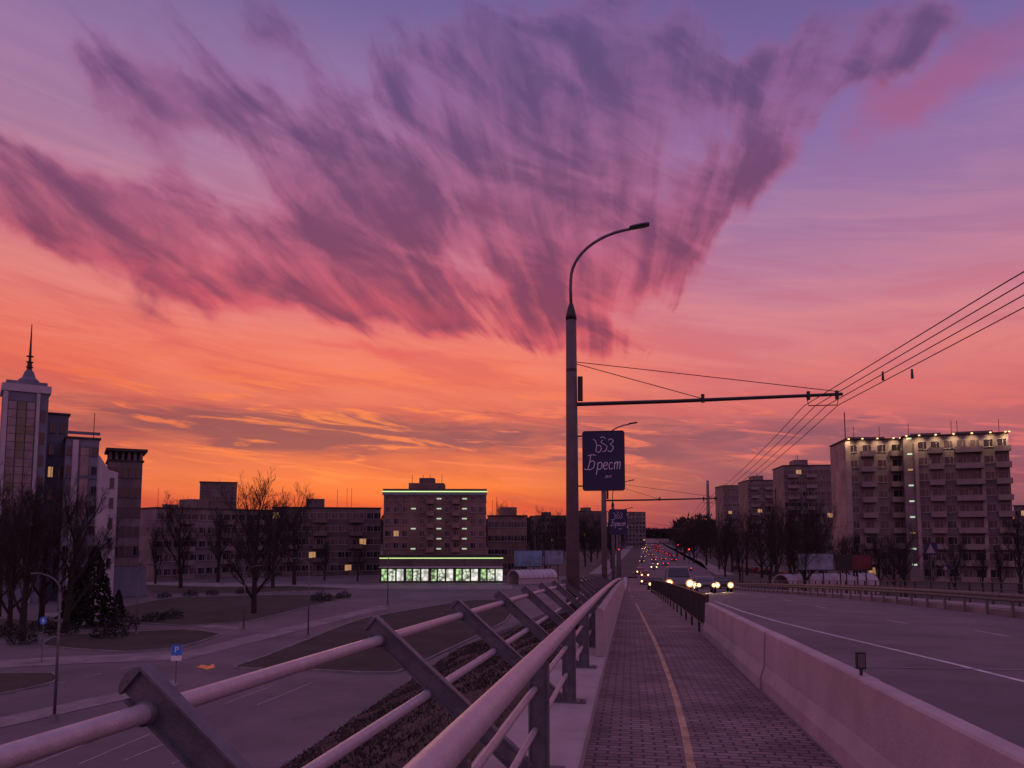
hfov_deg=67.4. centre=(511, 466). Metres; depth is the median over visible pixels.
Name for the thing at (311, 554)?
window
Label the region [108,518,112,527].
window
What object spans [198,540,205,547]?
window
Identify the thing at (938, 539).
window
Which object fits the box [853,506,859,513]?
window
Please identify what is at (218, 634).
kerb
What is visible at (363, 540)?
window
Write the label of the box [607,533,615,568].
bare tree
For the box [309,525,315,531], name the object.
window
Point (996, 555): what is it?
bare tree
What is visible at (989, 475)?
window
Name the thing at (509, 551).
window
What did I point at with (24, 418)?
spired tower
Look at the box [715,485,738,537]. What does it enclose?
apartment block
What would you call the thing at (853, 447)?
window
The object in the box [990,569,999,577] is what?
window
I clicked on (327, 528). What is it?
window
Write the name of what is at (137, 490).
window
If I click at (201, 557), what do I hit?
window
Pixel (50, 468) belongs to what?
window
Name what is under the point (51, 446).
window
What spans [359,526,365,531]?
window
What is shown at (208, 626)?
pavement
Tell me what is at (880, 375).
trolley wire
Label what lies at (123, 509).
window
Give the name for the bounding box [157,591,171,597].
bush
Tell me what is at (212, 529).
window
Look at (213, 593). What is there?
bush
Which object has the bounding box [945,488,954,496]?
window
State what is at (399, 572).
shop window
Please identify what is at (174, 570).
window
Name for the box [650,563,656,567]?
car
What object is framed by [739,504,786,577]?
bare tree
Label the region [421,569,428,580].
shop window
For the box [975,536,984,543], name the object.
window
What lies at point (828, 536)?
bare tree
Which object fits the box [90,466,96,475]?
window
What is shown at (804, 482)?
window
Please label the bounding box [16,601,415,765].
road markings
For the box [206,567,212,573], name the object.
window
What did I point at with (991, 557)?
window
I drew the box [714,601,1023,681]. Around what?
road edge line
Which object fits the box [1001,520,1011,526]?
window
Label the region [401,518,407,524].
window
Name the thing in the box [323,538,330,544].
window
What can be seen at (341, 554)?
window
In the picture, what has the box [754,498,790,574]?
bare tree
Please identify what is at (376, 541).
window
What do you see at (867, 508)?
window
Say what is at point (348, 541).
window
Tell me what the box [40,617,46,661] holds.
road sign
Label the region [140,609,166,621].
bush
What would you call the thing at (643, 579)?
car
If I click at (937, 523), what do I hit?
window
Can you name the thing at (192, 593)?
bush
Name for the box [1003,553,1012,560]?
window
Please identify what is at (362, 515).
window
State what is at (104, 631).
bush
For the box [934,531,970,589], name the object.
bare tree
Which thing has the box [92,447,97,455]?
window
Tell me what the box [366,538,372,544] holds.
window
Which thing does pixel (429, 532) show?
window
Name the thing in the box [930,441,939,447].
window
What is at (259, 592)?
kerb
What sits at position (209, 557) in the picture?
window
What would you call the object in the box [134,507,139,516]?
window
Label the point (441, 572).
shop window
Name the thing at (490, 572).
shop window
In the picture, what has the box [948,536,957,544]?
window
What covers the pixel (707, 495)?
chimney
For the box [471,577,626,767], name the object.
kerb
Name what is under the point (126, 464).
office block
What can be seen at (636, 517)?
distant building
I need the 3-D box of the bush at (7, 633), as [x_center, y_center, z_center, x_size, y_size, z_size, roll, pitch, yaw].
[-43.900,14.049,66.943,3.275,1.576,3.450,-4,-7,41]
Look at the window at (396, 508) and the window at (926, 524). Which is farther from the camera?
the window at (396, 508)
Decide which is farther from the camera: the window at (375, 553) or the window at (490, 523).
the window at (490, 523)
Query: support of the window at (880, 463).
in the apartment block at (867, 484)
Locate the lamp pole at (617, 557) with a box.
[616,507,669,577]
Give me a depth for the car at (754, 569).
176.88 m
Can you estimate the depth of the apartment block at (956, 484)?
144.38 m
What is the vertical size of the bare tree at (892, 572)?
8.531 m
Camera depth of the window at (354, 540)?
169.76 m
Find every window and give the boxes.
[38,455,42,466]
[39,432,43,444]
[40,410,45,421]
[46,466,53,477]
[46,489,51,500]
[48,444,54,455]
[49,421,55,432]
[51,580,57,592]
[52,558,58,569]
[58,444,64,455]
[58,467,62,478]
[60,422,65,433]
[65,465,71,474]
[65,485,70,494]
[66,446,72,454]
[87,526,93,534]
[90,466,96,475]
[90,486,95,494]
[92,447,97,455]
[106,558,110,568]
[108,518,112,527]
[109,498,113,507]
[110,478,113,487]
[116,467,121,477]
[116,507,119,516]
[117,487,120,496]
[119,526,125,536]
[119,546,124,555]
[120,507,126,516]
[121,487,127,496]
[122,468,128,477]
[126,526,132,536]
[126,546,131,555]
[127,507,133,516]
[128,487,134,497]
[129,468,134,477]
[133,526,139,536]
[133,546,138,555]
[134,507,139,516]
[135,487,140,497]
[136,468,141,477]
[154,569,161,575]
[156,513,163,519]
[163,568,170,575]
[164,555,170,561]
[171,568,177,575]
[182,568,187,573]
[189,568,196,574]
[190,554,196,560]
[191,513,197,520]
[191,527,197,532]
[197,567,204,574]
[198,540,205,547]
[198,554,204,560]
[199,514,206,520]
[199,527,205,533]
[206,554,212,560]
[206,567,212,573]
[207,514,213,520]
[207,527,213,533]
[222,553,228,558]
[279,565,285,571]
[286,565,292,570]
[296,565,300,571]
[301,552,308,558]
[301,565,307,571]
[302,539,308,544]
[308,565,315,571]
[309,512,316,518]
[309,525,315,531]
[309,539,315,544]
[309,552,315,557]
[316,525,323,530]
[316,538,322,543]
[316,565,322,570]
[317,512,323,517]
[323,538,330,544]
[324,512,330,518]
[324,525,330,531]
[330,552,337,557]
[330,565,336,570]
[331,512,337,518]
[331,525,337,531]
[331,538,337,544]
[337,565,343,570]
[338,513,344,518]
[338,525,344,531]
[338,538,344,544]
[338,551,344,557]
[345,513,352,518]
[345,526,351,531]
[345,538,351,544]
[345,551,351,557]
[345,564,351,570]
[352,526,358,530]
[352,538,358,543]
[353,513,359,517]
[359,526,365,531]
[359,538,365,544]
[360,513,366,518]
[366,526,372,531]
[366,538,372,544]
[366,551,372,557]
[366,564,372,570]
[367,513,373,518]
[373,526,379,531]
[373,538,379,544]
[373,551,379,557]
[373,564,378,570]
[374,513,380,518]
[381,569,386,580]
[384,506,390,512]
[384,518,390,524]
[384,543,389,548]
[385,495,390,500]
[385,530,389,536]
[388,569,395,580]
[393,495,399,500]
[393,506,399,512]
[393,518,398,524]
[393,530,398,536]
[393,543,398,548]
[396,569,403,580]
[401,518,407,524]
[402,495,407,500]
[402,506,407,512]
[402,530,407,536]
[402,543,406,548]
[406,569,411,580]
[413,569,419,580]
[419,495,424,500]
[419,506,424,512]
[419,518,424,524]
[419,530,424,536]
[419,543,424,548]
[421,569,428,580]
[427,530,432,534]
[431,569,436,580]
[438,569,444,580]
[444,495,450,500]
[444,506,450,512]
[444,518,450,524]
[444,530,449,536]
[444,543,449,548]
[446,569,452,580]
[453,518,458,522]
[453,530,458,534]
[456,569,461,580]
[463,569,469,580]
[470,495,475,500]
[470,506,475,512]
[470,518,475,524]
[470,530,475,536]
[470,543,475,548]
[471,569,477,580]
[478,495,484,500]
[478,506,484,512]
[478,518,484,524]
[479,530,483,536]
[479,543,483,548]
[480,569,485,580]
[487,521,493,527]
[487,535,493,541]
[487,569,494,580]
[488,549,493,553]
[494,521,500,527]
[494,535,500,541]
[494,549,500,553]
[496,569,502,580]
[500,521,507,527]
[500,535,507,541]
[501,549,507,555]
[507,521,513,527]
[507,535,513,541]
[507,549,513,555]
[507,563,513,569]
[513,521,519,527]
[513,535,519,541]
[520,521,526,527]
[520,535,526,541]
[796,480,801,484]
[802,480,807,484]
[808,480,813,484]
[814,480,819,484]
[820,480,825,484]
[850,445,857,452]
[851,460,857,467]
[852,475,857,482]
[852,490,858,497]
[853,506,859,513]
[853,521,859,528]
[862,445,870,450]
[863,460,871,465]
[863,475,872,481]
[864,490,872,496]
[865,506,873,511]
[865,521,874,527]
[866,536,874,542]
[877,444,885,451]
[877,460,886,467]
[878,475,887,482]
[878,490,887,497]
[879,505,888,512]
[880,521,889,528]
[880,536,889,543]
[891,444,900,450]
[892,459,900,465]
[892,475,901,480]
[893,490,902,496]
[894,505,902,511]
[894,521,903,527]
[895,536,904,542]
[917,441,926,449]
[918,457,927,464]
[919,473,928,480]
[920,489,929,496]
[921,505,930,512]
[921,520,930,528]
[922,536,930,544]
[923,552,932,560]
[923,568,932,576]
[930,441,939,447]
[931,457,940,463]
[932,472,940,478]
[932,488,941,494]
[933,504,942,511]
[934,520,943,527]
[935,536,944,543]
[936,553,944,559]
[936,569,944,575]
[943,440,953,448]
[944,456,953,464]
[945,472,954,480]
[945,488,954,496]
[946,504,956,512]
[947,520,957,528]
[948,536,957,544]
[949,553,958,560]
[949,569,959,576]
[956,440,965,446]
[957,456,966,462]
[958,472,967,478]
[959,488,968,494]
[959,504,969,510]
[960,520,969,527]
[961,536,970,543]
[962,553,971,559]
[963,569,972,576]
[969,439,979,445]
[970,455,979,461]
[971,471,980,478]
[972,488,981,494]
[973,504,982,510]
[974,520,983,526]
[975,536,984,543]
[976,569,986,576]
[983,439,992,446]
[984,455,993,462]
[985,471,994,479]
[986,487,996,495]
[987,504,996,511]
[988,520,997,528]
[989,536,998,544]
[990,553,998,561]
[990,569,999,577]
[996,438,1006,444]
[997,454,1007,461]
[998,471,1008,477]
[999,487,1009,493]
[1000,503,1010,510]
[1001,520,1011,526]
[1002,537,1012,543]
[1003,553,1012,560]
[1004,570,1013,577]
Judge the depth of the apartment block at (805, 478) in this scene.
225.49 m
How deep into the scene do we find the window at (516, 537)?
175.25 m
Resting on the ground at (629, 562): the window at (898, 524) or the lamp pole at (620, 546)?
the lamp pole at (620, 546)
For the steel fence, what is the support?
on the road at (992, 703)
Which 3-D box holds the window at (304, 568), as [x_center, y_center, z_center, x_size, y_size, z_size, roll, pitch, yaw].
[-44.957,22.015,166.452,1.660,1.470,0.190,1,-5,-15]
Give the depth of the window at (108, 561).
99.09 m
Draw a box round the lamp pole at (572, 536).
[566,222,842,630]
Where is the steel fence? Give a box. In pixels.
[651,580,708,631]
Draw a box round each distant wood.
[380,514,610,548]
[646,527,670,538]
[671,512,1014,546]
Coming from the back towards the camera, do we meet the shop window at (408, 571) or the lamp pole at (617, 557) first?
the shop window at (408, 571)
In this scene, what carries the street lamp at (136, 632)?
on the lawn at (145, 640)
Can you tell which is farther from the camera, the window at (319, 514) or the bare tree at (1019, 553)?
the window at (319, 514)
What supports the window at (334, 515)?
in the apartment block at (346, 529)
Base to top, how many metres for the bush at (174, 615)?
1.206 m
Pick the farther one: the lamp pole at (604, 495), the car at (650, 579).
the car at (650, 579)
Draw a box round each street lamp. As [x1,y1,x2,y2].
[31,572,61,720]
[134,564,155,633]
[242,565,261,630]
[292,558,309,637]
[376,547,388,605]
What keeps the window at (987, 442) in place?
in the apartment block at (956, 484)
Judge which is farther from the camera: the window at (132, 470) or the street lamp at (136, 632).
the window at (132, 470)
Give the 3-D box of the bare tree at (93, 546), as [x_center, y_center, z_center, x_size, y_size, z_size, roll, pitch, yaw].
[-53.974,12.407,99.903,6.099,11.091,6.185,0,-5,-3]
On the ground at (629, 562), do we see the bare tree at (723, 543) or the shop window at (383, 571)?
the bare tree at (723, 543)
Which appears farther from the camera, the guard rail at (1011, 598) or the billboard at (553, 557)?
the billboard at (553, 557)
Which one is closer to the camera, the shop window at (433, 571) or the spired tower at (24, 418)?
the spired tower at (24, 418)
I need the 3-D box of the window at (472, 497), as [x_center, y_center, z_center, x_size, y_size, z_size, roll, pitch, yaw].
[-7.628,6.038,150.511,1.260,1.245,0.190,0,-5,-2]
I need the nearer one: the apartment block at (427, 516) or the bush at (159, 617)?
the bush at (159, 617)
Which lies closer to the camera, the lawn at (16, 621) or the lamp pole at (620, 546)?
the lawn at (16, 621)
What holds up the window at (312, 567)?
in the apartment block at (346, 529)
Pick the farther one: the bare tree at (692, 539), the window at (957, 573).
the bare tree at (692, 539)
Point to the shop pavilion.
(445, 568)
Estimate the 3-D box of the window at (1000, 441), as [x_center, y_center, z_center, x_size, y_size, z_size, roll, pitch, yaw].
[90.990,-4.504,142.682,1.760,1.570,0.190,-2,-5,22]
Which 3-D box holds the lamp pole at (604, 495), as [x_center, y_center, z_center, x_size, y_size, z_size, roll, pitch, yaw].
[9.759,2.923,51.055,7.651,11.997,0.400,-1,-5,9]
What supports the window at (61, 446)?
in the office block at (57, 426)
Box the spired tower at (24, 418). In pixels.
[0,324,51,603]
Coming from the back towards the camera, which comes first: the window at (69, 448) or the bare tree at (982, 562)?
the bare tree at (982, 562)
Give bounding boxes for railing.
[0,575,621,767]
[738,580,1023,606]
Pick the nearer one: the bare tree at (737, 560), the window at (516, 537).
the bare tree at (737, 560)
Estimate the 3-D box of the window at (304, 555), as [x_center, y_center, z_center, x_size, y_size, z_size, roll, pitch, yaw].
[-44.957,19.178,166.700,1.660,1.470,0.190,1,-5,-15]
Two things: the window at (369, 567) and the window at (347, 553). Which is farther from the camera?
the window at (369, 567)
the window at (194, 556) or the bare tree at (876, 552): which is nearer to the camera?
the bare tree at (876, 552)
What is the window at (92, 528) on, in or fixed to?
in the office block at (81, 454)
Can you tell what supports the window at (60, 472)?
in the office block at (57, 426)
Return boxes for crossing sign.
[924,542,937,597]
[942,565,948,603]
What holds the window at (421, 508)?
in the apartment block at (427, 516)
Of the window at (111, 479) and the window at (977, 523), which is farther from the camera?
the window at (977, 523)
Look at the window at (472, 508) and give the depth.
150.34 m
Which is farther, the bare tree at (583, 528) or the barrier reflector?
the bare tree at (583, 528)
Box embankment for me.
[283,599,588,767]
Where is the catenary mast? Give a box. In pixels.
[760,488,778,573]
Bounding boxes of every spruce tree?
[54,562,90,618]
[69,545,119,627]
[111,589,127,617]
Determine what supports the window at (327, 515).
in the apartment block at (346, 529)
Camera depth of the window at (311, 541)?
167.35 m
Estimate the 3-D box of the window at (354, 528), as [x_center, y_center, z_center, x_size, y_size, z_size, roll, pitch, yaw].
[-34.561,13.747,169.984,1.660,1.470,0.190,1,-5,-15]
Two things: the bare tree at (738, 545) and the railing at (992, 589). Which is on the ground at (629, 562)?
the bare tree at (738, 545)
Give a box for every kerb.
[0,618,62,636]
[0,672,54,694]
[43,629,220,652]
[117,594,351,625]
[146,585,351,593]
[233,599,516,673]
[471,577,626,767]
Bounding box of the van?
[664,566,693,589]
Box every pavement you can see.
[0,605,386,667]
[0,680,178,727]
[45,613,240,629]
[146,582,511,588]
[589,546,632,573]
[662,542,733,574]
[733,586,1023,609]
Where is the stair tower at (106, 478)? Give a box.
[92,455,117,604]
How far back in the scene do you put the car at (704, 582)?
68.13 m
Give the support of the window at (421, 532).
in the apartment block at (427, 516)
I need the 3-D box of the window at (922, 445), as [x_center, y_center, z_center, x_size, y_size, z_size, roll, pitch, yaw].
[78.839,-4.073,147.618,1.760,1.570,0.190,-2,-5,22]
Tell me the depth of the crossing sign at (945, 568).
89.21 m
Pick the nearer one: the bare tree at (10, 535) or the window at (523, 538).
the bare tree at (10, 535)
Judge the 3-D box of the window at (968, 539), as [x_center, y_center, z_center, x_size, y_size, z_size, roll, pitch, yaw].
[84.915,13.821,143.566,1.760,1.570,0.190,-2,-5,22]
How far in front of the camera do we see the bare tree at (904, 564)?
106.92 m
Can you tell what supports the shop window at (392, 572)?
in the shop pavilion
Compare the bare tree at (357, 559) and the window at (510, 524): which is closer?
the bare tree at (357, 559)
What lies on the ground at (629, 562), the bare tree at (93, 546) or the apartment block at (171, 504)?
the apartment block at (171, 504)
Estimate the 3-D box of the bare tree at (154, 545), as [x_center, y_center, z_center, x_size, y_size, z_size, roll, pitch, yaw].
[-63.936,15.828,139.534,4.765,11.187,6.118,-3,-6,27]
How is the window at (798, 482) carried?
in the apartment block at (805, 478)
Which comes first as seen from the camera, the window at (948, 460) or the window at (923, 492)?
the window at (948, 460)
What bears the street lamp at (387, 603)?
on the road at (277, 732)
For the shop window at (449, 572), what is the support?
in the shop pavilion
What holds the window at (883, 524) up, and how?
in the apartment block at (867, 484)
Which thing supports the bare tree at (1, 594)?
on the ground at (629, 562)
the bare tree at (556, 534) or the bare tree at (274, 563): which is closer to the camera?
the bare tree at (274, 563)
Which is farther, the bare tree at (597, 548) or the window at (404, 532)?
the bare tree at (597, 548)
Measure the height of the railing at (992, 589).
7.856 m
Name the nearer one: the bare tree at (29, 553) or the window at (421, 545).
the bare tree at (29, 553)
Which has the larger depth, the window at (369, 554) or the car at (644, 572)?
the window at (369, 554)
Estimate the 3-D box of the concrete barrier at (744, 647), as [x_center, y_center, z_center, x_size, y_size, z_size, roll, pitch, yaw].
[3.616,2.818,11.806,0.280,1.054,3.975,-1,-5,9]
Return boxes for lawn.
[0,619,62,635]
[0,673,54,692]
[44,630,216,650]
[116,595,346,624]
[146,585,343,592]
[237,600,515,671]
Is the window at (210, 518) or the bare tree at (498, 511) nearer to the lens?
the window at (210, 518)
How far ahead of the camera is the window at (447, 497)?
150.38 m
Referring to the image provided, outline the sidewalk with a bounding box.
[583,577,840,767]
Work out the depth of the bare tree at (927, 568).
123.90 m
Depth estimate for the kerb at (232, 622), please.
82.96 m
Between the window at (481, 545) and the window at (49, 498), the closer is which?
the window at (49, 498)
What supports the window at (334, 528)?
in the apartment block at (346, 529)
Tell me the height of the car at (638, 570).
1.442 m
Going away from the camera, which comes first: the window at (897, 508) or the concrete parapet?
the concrete parapet
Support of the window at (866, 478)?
in the apartment block at (867, 484)
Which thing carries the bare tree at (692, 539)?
on the ground at (629, 562)
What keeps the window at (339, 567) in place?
in the apartment block at (346, 529)
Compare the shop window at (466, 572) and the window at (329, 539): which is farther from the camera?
the window at (329, 539)
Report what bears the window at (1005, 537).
in the apartment block at (956, 484)
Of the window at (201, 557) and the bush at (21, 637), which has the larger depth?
the window at (201, 557)
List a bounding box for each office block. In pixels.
[38,412,70,599]
[57,431,100,601]
[93,413,147,596]
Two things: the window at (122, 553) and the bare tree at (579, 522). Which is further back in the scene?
the bare tree at (579, 522)
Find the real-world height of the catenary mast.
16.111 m
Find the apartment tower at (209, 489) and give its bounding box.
[199,481,237,508]
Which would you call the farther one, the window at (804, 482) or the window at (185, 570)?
the window at (804, 482)
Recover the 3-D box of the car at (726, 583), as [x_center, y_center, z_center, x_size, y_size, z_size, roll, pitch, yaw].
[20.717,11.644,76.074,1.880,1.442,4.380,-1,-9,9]
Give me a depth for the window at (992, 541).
141.99 m
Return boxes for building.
[531,512,565,550]
[579,507,606,550]
[607,512,645,545]
[707,538,770,559]
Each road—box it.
[0,575,610,767]
[637,538,1023,747]
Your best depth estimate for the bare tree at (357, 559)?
147.00 m
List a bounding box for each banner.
[577,430,624,490]
[606,509,626,534]
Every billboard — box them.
[513,550,542,568]
[544,550,563,578]
[797,553,833,591]
[835,554,850,593]
[851,554,872,596]
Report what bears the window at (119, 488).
in the office block at (126, 464)
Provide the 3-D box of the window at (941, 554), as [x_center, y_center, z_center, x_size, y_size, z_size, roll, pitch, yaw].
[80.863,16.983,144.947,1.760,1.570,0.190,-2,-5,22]
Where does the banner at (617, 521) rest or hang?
attached to the lamp pole at (604, 495)
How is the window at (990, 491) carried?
in the apartment block at (956, 484)
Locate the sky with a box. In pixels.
[0,0,1023,528]
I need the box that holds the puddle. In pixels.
[197,664,214,668]
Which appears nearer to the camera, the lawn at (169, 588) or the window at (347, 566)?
the lawn at (169, 588)
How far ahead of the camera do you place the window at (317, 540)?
167.76 m
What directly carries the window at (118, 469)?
in the office block at (126, 464)
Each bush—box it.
[0,619,28,637]
[5,629,38,644]
[27,616,56,630]
[42,617,79,635]
[88,619,130,638]
[108,612,141,627]
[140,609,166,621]
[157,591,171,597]
[160,608,183,618]
[182,589,197,596]
[205,589,218,594]
[235,588,246,593]
[310,590,333,600]
[336,590,350,597]
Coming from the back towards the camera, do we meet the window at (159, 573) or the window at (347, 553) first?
the window at (347, 553)
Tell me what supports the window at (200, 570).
in the apartment block at (202, 562)
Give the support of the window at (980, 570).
in the apartment block at (956, 484)
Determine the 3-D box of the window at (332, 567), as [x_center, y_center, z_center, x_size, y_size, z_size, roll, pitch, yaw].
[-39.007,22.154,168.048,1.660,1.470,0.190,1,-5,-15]
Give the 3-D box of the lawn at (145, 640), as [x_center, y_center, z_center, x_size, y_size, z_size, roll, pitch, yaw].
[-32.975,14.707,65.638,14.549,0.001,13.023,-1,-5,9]
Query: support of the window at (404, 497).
in the apartment block at (427, 516)
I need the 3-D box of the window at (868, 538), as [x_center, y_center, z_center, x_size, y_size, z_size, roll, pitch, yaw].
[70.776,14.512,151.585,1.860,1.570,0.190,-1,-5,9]
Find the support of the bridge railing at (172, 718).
on the kerb at (570, 727)
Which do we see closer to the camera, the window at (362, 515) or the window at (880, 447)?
the window at (880, 447)
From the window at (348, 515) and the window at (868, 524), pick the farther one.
the window at (348, 515)
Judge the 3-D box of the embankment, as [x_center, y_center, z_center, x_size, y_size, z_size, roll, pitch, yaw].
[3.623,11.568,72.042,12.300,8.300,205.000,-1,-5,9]
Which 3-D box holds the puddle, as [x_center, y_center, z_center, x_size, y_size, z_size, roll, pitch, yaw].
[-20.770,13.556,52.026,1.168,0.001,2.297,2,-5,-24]
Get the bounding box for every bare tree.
[0,462,71,560]
[0,468,71,640]
[0,493,57,626]
[0,529,38,616]
[1,468,129,631]
[1,477,96,623]
[71,521,117,598]
[145,525,171,583]
[151,490,205,587]
[204,510,245,581]
[213,468,302,612]
[252,499,302,587]
[266,481,321,584]
[315,540,334,580]
[350,542,370,580]
[490,501,527,514]
[525,524,561,568]
[527,505,554,549]
[527,528,535,549]
[541,510,565,549]
[555,517,584,559]
[563,508,593,530]
[579,513,601,561]
[579,516,600,566]
[586,528,596,549]
[588,526,608,558]
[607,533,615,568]
[610,535,627,547]
[662,519,687,556]
[673,519,696,559]
[677,517,704,562]
[694,525,712,556]
[696,517,720,565]
[699,513,735,568]
[713,522,736,561]
[713,525,737,576]
[720,512,744,571]
[724,530,753,581]
[725,506,762,574]
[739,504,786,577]
[744,513,788,583]
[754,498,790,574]
[765,488,837,590]
[765,508,803,573]
[778,513,802,573]
[794,498,853,573]
[794,518,833,573]
[830,533,852,572]
[837,528,865,576]
[850,539,884,576]
[869,530,893,586]
[879,522,922,596]
[880,542,906,586]
[919,555,941,583]
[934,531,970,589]
[967,548,992,591]
[989,508,1023,593]
[990,542,1013,591]
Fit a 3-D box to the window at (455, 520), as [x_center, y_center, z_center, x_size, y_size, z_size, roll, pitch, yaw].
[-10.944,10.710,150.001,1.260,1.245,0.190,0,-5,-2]
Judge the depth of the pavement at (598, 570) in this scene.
219.14 m
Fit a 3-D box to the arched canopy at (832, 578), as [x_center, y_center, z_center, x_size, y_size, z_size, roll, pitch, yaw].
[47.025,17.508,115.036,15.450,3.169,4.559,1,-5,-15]
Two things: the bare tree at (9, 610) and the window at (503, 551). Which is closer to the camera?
the bare tree at (9, 610)
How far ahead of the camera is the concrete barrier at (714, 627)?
15.40 m
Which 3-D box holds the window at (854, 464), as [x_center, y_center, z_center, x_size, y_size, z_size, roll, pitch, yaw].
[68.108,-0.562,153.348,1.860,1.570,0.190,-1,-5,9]
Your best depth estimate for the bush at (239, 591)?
115.35 m
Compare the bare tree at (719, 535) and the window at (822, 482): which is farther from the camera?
the bare tree at (719, 535)
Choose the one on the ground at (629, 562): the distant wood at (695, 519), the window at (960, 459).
the distant wood at (695, 519)
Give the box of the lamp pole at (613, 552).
[611,479,684,580]
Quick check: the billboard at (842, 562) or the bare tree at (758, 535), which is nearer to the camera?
the billboard at (842, 562)
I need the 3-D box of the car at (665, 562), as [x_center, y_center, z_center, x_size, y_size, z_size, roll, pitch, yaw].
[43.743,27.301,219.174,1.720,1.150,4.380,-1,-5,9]
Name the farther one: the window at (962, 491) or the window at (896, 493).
the window at (896, 493)
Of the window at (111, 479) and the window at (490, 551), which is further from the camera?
the window at (490, 551)
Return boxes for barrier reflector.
[855,651,865,675]
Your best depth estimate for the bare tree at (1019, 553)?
111.19 m
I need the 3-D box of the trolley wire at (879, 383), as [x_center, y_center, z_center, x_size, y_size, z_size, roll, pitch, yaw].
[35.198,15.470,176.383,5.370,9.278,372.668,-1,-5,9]
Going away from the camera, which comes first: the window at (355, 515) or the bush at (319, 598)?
the bush at (319, 598)
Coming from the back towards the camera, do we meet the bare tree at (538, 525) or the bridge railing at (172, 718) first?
the bare tree at (538, 525)
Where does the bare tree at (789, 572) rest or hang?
on the ground at (629, 562)
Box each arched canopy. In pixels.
[507,569,557,584]
[772,572,879,594]
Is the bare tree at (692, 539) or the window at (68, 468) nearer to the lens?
the window at (68, 468)
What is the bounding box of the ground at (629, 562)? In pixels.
[380,538,1023,646]
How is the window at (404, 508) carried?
in the apartment block at (427, 516)
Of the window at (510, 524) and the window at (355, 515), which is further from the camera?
the window at (510, 524)
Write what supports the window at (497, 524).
in the apartment block at (507, 531)
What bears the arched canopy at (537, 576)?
on the road at (277, 732)
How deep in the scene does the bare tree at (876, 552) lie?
121.02 m
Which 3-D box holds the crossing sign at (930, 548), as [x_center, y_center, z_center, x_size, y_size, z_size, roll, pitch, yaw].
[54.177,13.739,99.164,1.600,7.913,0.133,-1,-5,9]
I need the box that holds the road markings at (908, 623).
[653,548,1011,636]
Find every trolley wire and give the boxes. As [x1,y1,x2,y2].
[652,282,1023,548]
[660,271,1023,548]
[660,295,1023,549]
[664,307,1023,549]
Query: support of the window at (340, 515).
in the apartment block at (346, 529)
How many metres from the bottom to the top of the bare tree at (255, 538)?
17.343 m
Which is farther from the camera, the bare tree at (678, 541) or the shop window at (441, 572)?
the bare tree at (678, 541)
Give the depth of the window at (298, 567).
166.15 m
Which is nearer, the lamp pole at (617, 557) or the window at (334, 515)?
the lamp pole at (617, 557)
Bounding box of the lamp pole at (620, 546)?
[619,520,659,579]
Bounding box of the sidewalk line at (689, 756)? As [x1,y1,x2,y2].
[628,586,695,767]
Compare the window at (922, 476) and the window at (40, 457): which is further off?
the window at (922, 476)
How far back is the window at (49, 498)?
106.40 m
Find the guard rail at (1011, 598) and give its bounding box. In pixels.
[729,583,1023,617]
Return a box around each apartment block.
[138,488,272,580]
[162,500,178,506]
[271,489,381,575]
[382,475,486,553]
[487,497,526,573]
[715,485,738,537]
[738,472,773,538]
[772,455,833,564]
[829,412,907,579]
[900,419,1018,582]
[1013,505,1023,568]
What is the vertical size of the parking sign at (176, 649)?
2.350 m
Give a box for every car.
[636,567,643,573]
[640,570,648,576]
[640,576,649,584]
[647,577,662,589]
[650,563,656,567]
[662,560,668,564]
[693,576,715,592]
[713,577,733,591]
[751,567,759,572]
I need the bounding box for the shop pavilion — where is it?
[378,554,503,582]
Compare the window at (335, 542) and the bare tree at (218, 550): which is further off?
the window at (335, 542)
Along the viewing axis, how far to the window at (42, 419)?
103.58 m
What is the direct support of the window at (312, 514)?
in the apartment block at (346, 529)
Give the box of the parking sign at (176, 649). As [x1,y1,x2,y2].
[171,644,181,682]
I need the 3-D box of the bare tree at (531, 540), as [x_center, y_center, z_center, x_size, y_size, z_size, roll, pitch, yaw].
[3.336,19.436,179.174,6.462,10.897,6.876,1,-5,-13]
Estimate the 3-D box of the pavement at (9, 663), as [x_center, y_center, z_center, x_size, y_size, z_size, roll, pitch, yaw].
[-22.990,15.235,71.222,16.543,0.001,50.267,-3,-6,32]
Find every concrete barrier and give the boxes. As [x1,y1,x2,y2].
[703,603,732,653]
[723,613,773,690]
[761,632,879,767]
[855,680,1023,767]
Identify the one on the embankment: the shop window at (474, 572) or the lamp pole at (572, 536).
the lamp pole at (572, 536)
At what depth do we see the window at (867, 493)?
152.41 m
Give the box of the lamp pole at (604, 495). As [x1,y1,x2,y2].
[601,422,717,580]
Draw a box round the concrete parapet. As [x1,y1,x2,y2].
[595,580,624,655]
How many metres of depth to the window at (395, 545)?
149.24 m
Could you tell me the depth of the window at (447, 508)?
150.19 m
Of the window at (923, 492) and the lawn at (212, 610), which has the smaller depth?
the lawn at (212, 610)
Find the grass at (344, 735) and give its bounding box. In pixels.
[281,612,565,767]
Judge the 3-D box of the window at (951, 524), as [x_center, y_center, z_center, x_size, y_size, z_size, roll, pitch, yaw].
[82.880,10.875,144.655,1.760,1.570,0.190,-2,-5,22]
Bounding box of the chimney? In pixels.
[706,480,709,517]
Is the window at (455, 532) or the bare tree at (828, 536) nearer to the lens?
the bare tree at (828, 536)
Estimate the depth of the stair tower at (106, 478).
99.50 m
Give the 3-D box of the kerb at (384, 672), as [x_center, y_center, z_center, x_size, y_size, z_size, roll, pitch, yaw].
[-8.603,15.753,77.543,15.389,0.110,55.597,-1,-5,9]
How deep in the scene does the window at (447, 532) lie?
149.79 m
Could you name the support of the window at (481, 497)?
in the apartment block at (427, 516)
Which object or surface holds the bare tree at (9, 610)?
on the lawn at (16, 621)
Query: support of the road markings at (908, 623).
on the road at (992, 703)

